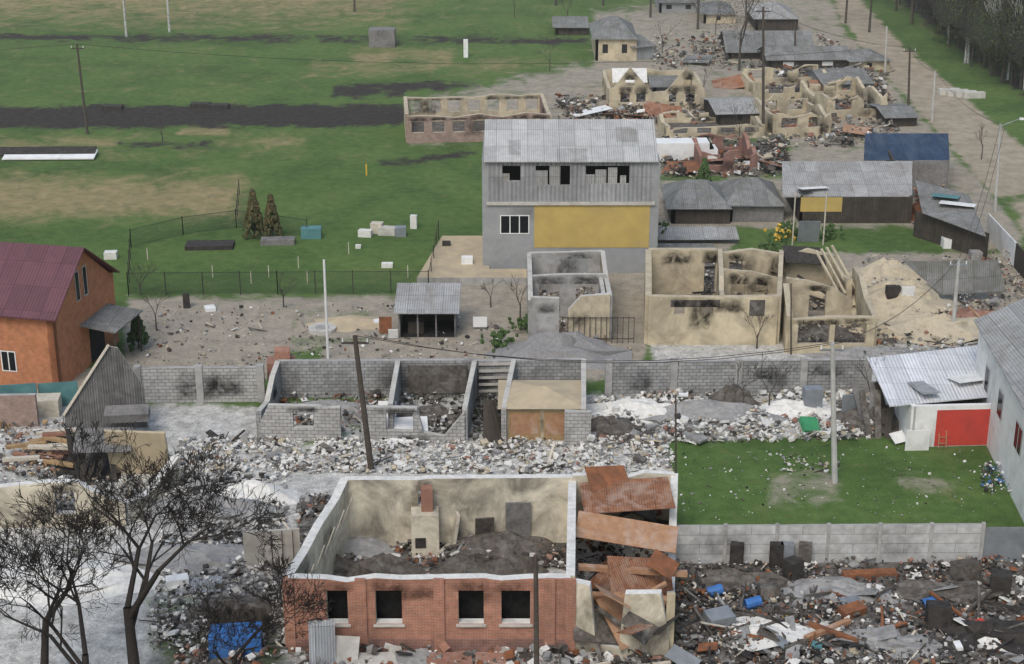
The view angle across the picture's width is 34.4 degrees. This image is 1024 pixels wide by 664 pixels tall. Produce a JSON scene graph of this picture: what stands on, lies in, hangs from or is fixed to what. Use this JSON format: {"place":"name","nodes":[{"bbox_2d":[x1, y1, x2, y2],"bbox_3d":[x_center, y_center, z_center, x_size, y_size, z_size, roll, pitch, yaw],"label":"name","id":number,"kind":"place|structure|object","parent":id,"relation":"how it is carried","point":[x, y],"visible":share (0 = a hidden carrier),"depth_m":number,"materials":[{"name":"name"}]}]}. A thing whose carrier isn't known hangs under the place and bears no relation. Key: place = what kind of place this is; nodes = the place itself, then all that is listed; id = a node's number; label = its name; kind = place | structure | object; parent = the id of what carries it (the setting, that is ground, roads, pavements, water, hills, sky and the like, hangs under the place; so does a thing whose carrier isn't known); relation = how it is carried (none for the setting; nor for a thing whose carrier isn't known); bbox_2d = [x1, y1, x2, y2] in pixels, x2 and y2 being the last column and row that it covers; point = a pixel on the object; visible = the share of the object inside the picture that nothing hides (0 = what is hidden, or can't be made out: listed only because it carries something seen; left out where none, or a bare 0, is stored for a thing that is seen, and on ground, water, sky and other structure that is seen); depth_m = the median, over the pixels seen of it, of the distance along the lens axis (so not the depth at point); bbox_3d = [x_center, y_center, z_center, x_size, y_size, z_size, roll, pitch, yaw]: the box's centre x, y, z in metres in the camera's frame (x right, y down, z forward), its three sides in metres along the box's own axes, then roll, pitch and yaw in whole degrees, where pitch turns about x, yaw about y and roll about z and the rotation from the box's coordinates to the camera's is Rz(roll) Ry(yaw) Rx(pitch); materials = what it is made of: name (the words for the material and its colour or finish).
{"place":"outdoors","nodes":[
{"label":"outdoors","id":0,"kind":"place"},
{"bbox_2d":[0,27,759,373],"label":"yard","id":1,"kind":"structure","parent":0,"point":[426,309],"depth_m":107.26,"materials":[{"name":"grey gravel"}]},
{"bbox_2d":[0,0,1023,663],"bbox_3d":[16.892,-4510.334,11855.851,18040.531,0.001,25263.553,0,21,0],"label":"ground","id":2,"kind":"structure","parent":0,"point":[302,130],"depth_m":136.14,"materials":[{"name":"green plant"}]},
{"bbox_2d":[0,242,299,649],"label":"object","id":3,"kind":"object","parent":2,"relation":"on","point":[65,319],"visible":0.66,"depth_m":88.28,"materials":[{"name":"brick"}]},
{"bbox_2d":[126,179,438,294],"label":"fences","id":4,"kind":"object","parent":2,"relation":"on","point":[367,286],"visible":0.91,"depth_m":112.55,"materials":[{"name":"grey metal"}]},
{"bbox_2d":[174,465,690,663],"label":"house","id":5,"kind":"structure","parent":2,"relation":"on","point":[465,604],"depth_m":71.92,"materials":[{"name":"red brick"}]},
{"bbox_2d":[126,157,845,352],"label":"shrubs","id":6,"kind":"object","parent":2,"relation":"on","point":[253,213],"visible":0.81,"depth_m":123.36,"materials":[{"name":"green plant"}]},
{"bbox_2d":[0,0,988,663],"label":"trees","id":7,"kind":"object","parent":2,"relation":"on","point":[80,526],"visible":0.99,"depth_m":65.83,"materials":[{"name":"black plant"}]},
{"bbox_2d":[133,331,874,474],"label":"ruined block walls","id":8,"kind":"structure","parent":2,"relation":"on","point":[537,401],"depth_m":93.15,"materials":[{"name":"concrete"}]},
{"bbox_2d":[3,7,1023,663],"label":"poles","id":9,"kind":"object","parent":2,"relation":"on","point":[535,557],"visible":0.96,"depth_m":85.69,"materials":[{"name":"grey wood"}]},
{"bbox_2d":[417,119,659,284],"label":"grey building","id":10,"kind":"structure","parent":2,"relation":"on","point":[567,184],"depth_m":115.45,"materials":[{"name":"paint"}]},
{"bbox_2d":[122,0,1023,89],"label":"forest","id":11,"kind":"object","parent":2,"relation":"on","point":[967,46],"visible":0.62,"depth_m":179.94,"materials":[{"name":"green plant"}]},
{"bbox_2d":[527,250,634,342],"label":"ruined building","id":12,"kind":"structure","parent":2,"relation":"on","point":[588,313],"depth_m":106.93,"materials":[{"name":"concrete"}]},
{"bbox_2d":[403,0,1023,278],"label":"village","id":13,"kind":"object","parent":2,"relation":"on","point":[884,181],"visible":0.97,"depth_m":152.41,"materials":[{"name":"beige paint"}]},
{"bbox_2d":[644,245,1023,358],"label":"ruined buildings","id":14,"kind":"structure","parent":2,"relation":"on","point":[730,287],"depth_m":107.21,"materials":[{"name":"paint"}]},
{"bbox_2d":[675,522,1023,567],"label":"panel fence","id":15,"kind":"object","parent":2,"relation":"on","point":[775,544],"visible":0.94,"depth_m":77.36,"materials":[{"name":"concrete"}]},
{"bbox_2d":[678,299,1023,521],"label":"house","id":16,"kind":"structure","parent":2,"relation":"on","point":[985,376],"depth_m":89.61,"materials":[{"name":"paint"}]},
{"bbox_2d":[694,0,1023,88],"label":"trees","id":17,"kind":"object","parent":2,"relation":"on","point":[961,13],"visible":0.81,"depth_m":176.53,"materials":[{"name":"green plant"}]},
{"bbox_2d":[664,554,1023,663],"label":"rubble","id":18,"kind":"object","parent":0,"point":[854,590],"depth_m":72.75,"materials":[{"name":"concrete"}]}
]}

